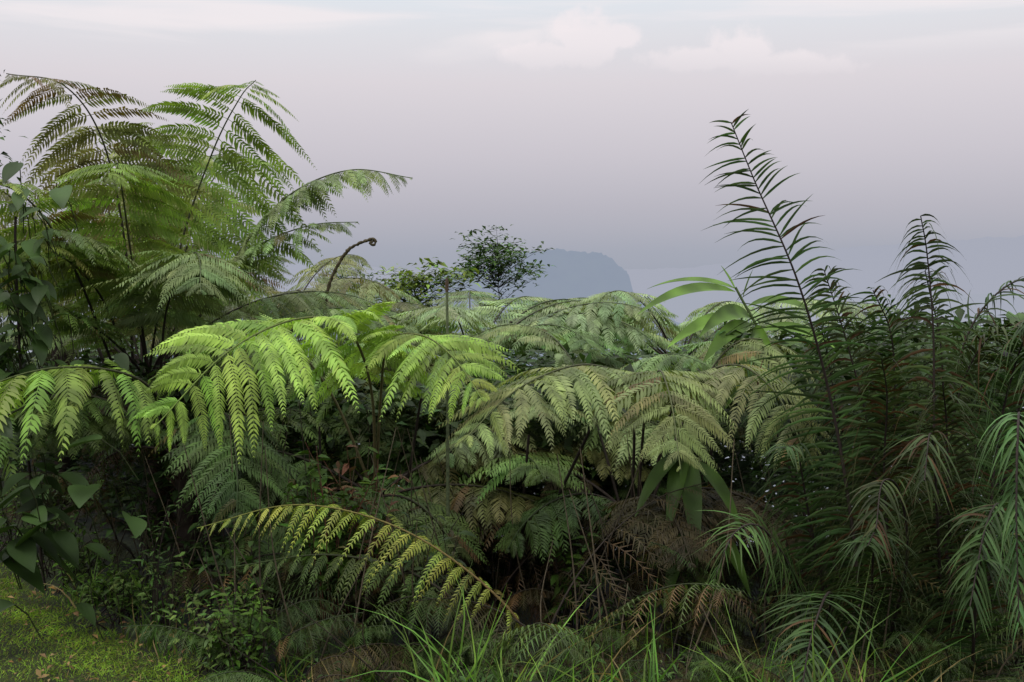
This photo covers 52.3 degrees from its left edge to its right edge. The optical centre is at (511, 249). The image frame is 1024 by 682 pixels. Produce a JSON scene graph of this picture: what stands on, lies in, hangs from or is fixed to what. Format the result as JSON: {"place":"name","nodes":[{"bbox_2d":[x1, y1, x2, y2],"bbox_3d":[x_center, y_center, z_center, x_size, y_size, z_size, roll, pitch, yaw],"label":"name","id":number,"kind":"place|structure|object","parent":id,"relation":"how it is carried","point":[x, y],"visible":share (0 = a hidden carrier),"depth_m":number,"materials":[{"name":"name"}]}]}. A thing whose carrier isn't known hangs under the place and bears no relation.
{"place":"outdoors","nodes":[
{"label":"outdoors","id":0,"kind":"place"},
{"bbox_2d":[0,563,223,681],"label":"lawn grass","id":1,"kind":"structure","parent":0,"point":[42,614],"depth_m":5.27,"materials":[{"name":"green plant"}]},
{"bbox_2d":[156,248,701,368],"bbox_3d":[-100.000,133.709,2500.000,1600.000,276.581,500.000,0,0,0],"label":"hill","id":2,"kind":"structure","parent":0,"point":[574,274],"depth_m":2380.63,"materials":[{"name":"grey"}]},
{"bbox_2d":[0,292,1023,681],"bbox_3d":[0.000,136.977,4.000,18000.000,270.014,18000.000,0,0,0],"label":"ground","id":3,"kind":"structure","parent":0,"point":[682,308],"depth_m":6.03,"materials":[{"name":"green plant"}]},
{"bbox_2d":[0,70,30,215],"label":"tree","id":4,"kind":"object","parent":3,"relation":"on","point":[5,153],"visible":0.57,"depth_m":10.95,"materials":[{"name":"green plant"}]},
{"bbox_2d":[0,416,153,640],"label":"broadleaf shrub","id":5,"kind":"object","parent":3,"relation":"on","point":[18,555],"visible":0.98,"depth_m":5.28,"materials":[{"name":"green plant"}]},
{"bbox_2d":[0,162,163,590],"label":"climbing vine","id":6,"kind":"object","parent":3,"relation":"on","point":[37,287],"visible":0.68,"depth_m":6.10,"materials":[{"name":"green plant"}]},
{"bbox_2d":[0,582,214,681],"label":"fallen leaves","id":7,"kind":"object","parent":3,"relation":"on","point":[38,672],"visible":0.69,"depth_m":5.37,"materials":[{"name":"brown plant"}]},
{"bbox_2d":[0,152,260,506],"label":"tree fern","id":8,"kind":"object","parent":3,"relation":"on","point":[60,357],"visible":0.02,"depth_m":8.94,"materials":[{"name":"green plant"}]},
{"bbox_2d":[0,359,349,588],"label":"tree fern","id":9,"kind":"object","parent":3,"relation":"on","point":[74,424],"visible":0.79,"depth_m":5.77,"materials":[{"name":"green plant"}]},
{"bbox_2d":[0,73,411,548],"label":"tree fern","id":10,"kind":"object","parent":3,"relation":"on","point":[117,282],"visible":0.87,"depth_m":7.25,"materials":[{"name":"green plant"}]},
{"bbox_2d":[322,237,376,327],"bbox_3d":[-1.293,0.300,8.299,0.445,0.802,0.037,0,0,0],"label":"fern fiddlehead","id":11,"kind":"object","parent":10,"relation":"attached to","point":[369,240],"visible":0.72,"depth_m":8.29,"materials":[{"name":"brown plant"}]},
{"bbox_2d":[137,254,426,501],"bbox_3d":[-2.395,1.363,10.234,3.303,2.632,3.592,0,0,0],"label":"tree fern","id":12,"kind":"object","parent":3,"relation":"on","point":[366,288],"visible":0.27,"depth_m":10.74,"materials":[{"name":"green plant"}]},
{"bbox_2d":[124,308,508,496],"bbox_3d":[-1.596,1.486,8.391,3.190,1.949,3.161,0,0,0],"label":"tree fern","id":13,"kind":"object","parent":3,"relation":"on","point":[432,361],"visible":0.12,"depth_m":7.72,"materials":[{"name":"green plant"}]},
{"bbox_2d":[293,261,390,302],"bbox_3d":[-3.358,7.106,20.010,2.316,13.793,1.399,0,0,20],"label":"tree","id":14,"kind":"object","parent":3,"relation":"on","point":[371,274],"visible":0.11,"depth_m":20.01,"materials":[{"name":"green plant"}]},
{"bbox_2d":[277,439,409,637],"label":"leafy shrub","id":15,"kind":"object","parent":3,"relation":"on","point":[332,545],"visible":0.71,"depth_m":5.51,"materials":[{"name":"green plant"}]},
{"bbox_2d":[132,301,584,644],"bbox_3d":[-0.806,1.349,6.374,2.648,2.126,2.810,0,0,-15],"label":"tree fern","id":16,"kind":"object","parent":3,"relation":"on","point":[272,366],"visible":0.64,"depth_m":5.70,"materials":[{"name":"green plant"}]},
{"bbox_2d":[349,257,493,312],"bbox_3d":[-1.339,5.050,14.964,2.184,9.903,1.254,0,0,0],"label":"tree","id":17,"kind":"object","parent":3,"relation":"on","point":[402,283],"visible":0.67,"depth_m":14.88,"materials":[{"name":"green plant"}]},
{"bbox_2d":[445,278,450,635],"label":"cane stem","id":18,"kind":"object","parent":3,"relation":"on","point":[447,424],"visible":0.52,"depth_m":5.99,"materials":[{"name":"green plant"}]},
{"bbox_2d":[255,290,656,491],"bbox_3d":[-0.587,1.622,9.593,3.551,2.420,3.534,0,0,0],"label":"tree fern","id":19,"kind":"object","parent":3,"relation":"on","point":[548,317],"visible":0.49,"depth_m":8.65,"materials":[{"name":"green plant"}]},
{"bbox_2d":[258,398,657,597],"bbox_3d":[-0.270,1.771,7.318,2.814,1.430,2.654,0,0,44],"label":"tree fern","id":20,"kind":"object","parent":3,"relation":"on","point":[550,470],"visible":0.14,"depth_m":6.54,"materials":[{"name":"green plant"}]},
{"bbox_2d":[440,224,555,318],"bbox_3d":[-0.267,6.732,22.004,2.378,14.538,2.079,0,0,-23],"label":"tree","id":21,"kind":"object","parent":3,"relation":"on","point":[495,261],"visible":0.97,"depth_m":21.88,"materials":[{"name":"green plant"}]},
{"bbox_2d":[0,450,1023,681],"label":"weeds","id":22,"kind":"object","parent":3,"relation":"on","point":[249,644],"visible":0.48,"depth_m":5.53,"materials":[{"name":"green plant"}]},
{"bbox_2d":[0,429,1023,681],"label":"fern undergrowth","id":23,"kind":"object","parent":3,"relation":"on","point":[510,651],"visible":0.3,"depth_m":5.09,"materials":[{"name":"green plant"}]},
{"bbox_2d":[0,300,1023,608],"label":"shrub undergrowth","id":24,"kind":"object","parent":3,"relation":"on","point":[748,468],"visible":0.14,"depth_m":7.22,"materials":[{"name":"green plant"}]},
{"bbox_2d":[339,376,761,563],"bbox_3d":[0.322,1.692,7.667,3.013,1.580,2.919,0,0,0],"label":"tree fern","id":25,"kind":"object","parent":3,"relation":"on","point":[581,416],"visible":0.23,"depth_m":6.64,"materials":[{"name":"green plant"}]},
{"bbox_2d":[106,398,1023,681],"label":"fern","id":26,"kind":"object","parent":3,"relation":"on","point":[524,492],"depth_m":5.19,"materials":[{"name":"green plant"}]},
{"bbox_2d":[421,349,761,565],"bbox_3d":[0.687,1.708,8.691,2.961,1.946,3.278,0,0,0],"label":"tree fern","id":27,"kind":"object","parent":3,"relation":"on","point":[661,362],"visible":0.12,"depth_m":7.68,"materials":[{"name":"green plant"}]},
{"bbox_2d":[432,324,846,639],"bbox_3d":[0.748,1.459,6.221,2.507,1.957,2.550,0,0,0],"label":"tree fern","id":28,"kind":"object","parent":3,"relation":"on","point":[701,411],"visible":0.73,"depth_m":5.56,"materials":[{"name":"green plant"}]},
{"bbox_2d":[635,451,750,644],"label":"ginger plant","id":29,"kind":"object","parent":3,"relation":"on","point":[686,475],"visible":0.65,"depth_m":5.47,"materials":[{"name":"green plant"}]},
{"bbox_2d":[534,290,899,402],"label":"tree fern","id":30,"kind":"object","parent":3,"relation":"on","point":[672,330],"visible":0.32,"depth_m":9.54,"materials":[{"name":"green plant"}]},
{"bbox_2d":[637,267,843,590],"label":"ginger plant","id":31,"kind":"object","parent":3,"relation":"on","point":[709,321],"visible":0.63,"depth_m":6.81,"materials":[{"name":"green plant"}]},
{"bbox_2d":[728,326,865,510],"bbox_3d":[3.502,5.427,11.960,2.334,9.155,1.499,0,0,16],"label":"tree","id":32,"kind":"object","parent":3,"relation":"on","point":[806,426],"visible":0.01,"depth_m":11.87,"materials":[{"name":"green plant"}]},
{"bbox_2d":[694,110,982,681],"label":"palm","id":33,"kind":"object","parent":3,"relation":"on","point":[861,537],"visible":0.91,"depth_m":5.14,"materials":[{"name":"green plant"}]},
{"bbox_2d":[700,347,1022,488],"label":"tree fern","id":34,"kind":"object","parent":3,"relation":"on","point":[931,386],"visible":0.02,"depth_m":8.38,"materials":[{"name":"green plant"}]},
{"bbox_2d":[799,287,967,361],"bbox_3d":[5.064,5.247,14.043,2.836,9.506,1.528,0,0,0],"label":"tree","id":35,"kind":"object","parent":3,"relation":"on","point":[886,309],"visible":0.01,"depth_m":13.87,"materials":[{"name":"green plant"}]},
{"bbox_2d":[840,214,1023,681],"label":"palm","id":36,"kind":"object","parent":3,"relation":"on","point":[937,449],"visible":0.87,"depth_m":5.00,"materials":[{"name":"green plant"}]},
{"bbox_2d":[971,412,1023,648],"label":"palm","id":37,"kind":"object","parent":3,"relation":"on","point":[1007,437],"visible":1,"depth_m":3.62,"materials":[{"name":"green plant"}]},
{"bbox_2d":[0,0,1023,272],"label":"sky","id":38,"kind":"structure","parent":0,"point":[574,125],"materials":[{"name":"grey"}]},
{"bbox_2d":[32,532,999,681],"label":"tall grass","id":39,"kind":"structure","parent":0,"point":[370,677],"depth_m":4.55,"materials":[{"name":"green plant"}]},
{"bbox_2d":[239,235,1023,294],"bbox_3d":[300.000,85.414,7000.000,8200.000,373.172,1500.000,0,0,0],"label":"hill","id":40,"kind":"structure","parent":0,"point":[990,264],"depth_m":6499.80,"materials":[{"name":"grey"}]}
]}

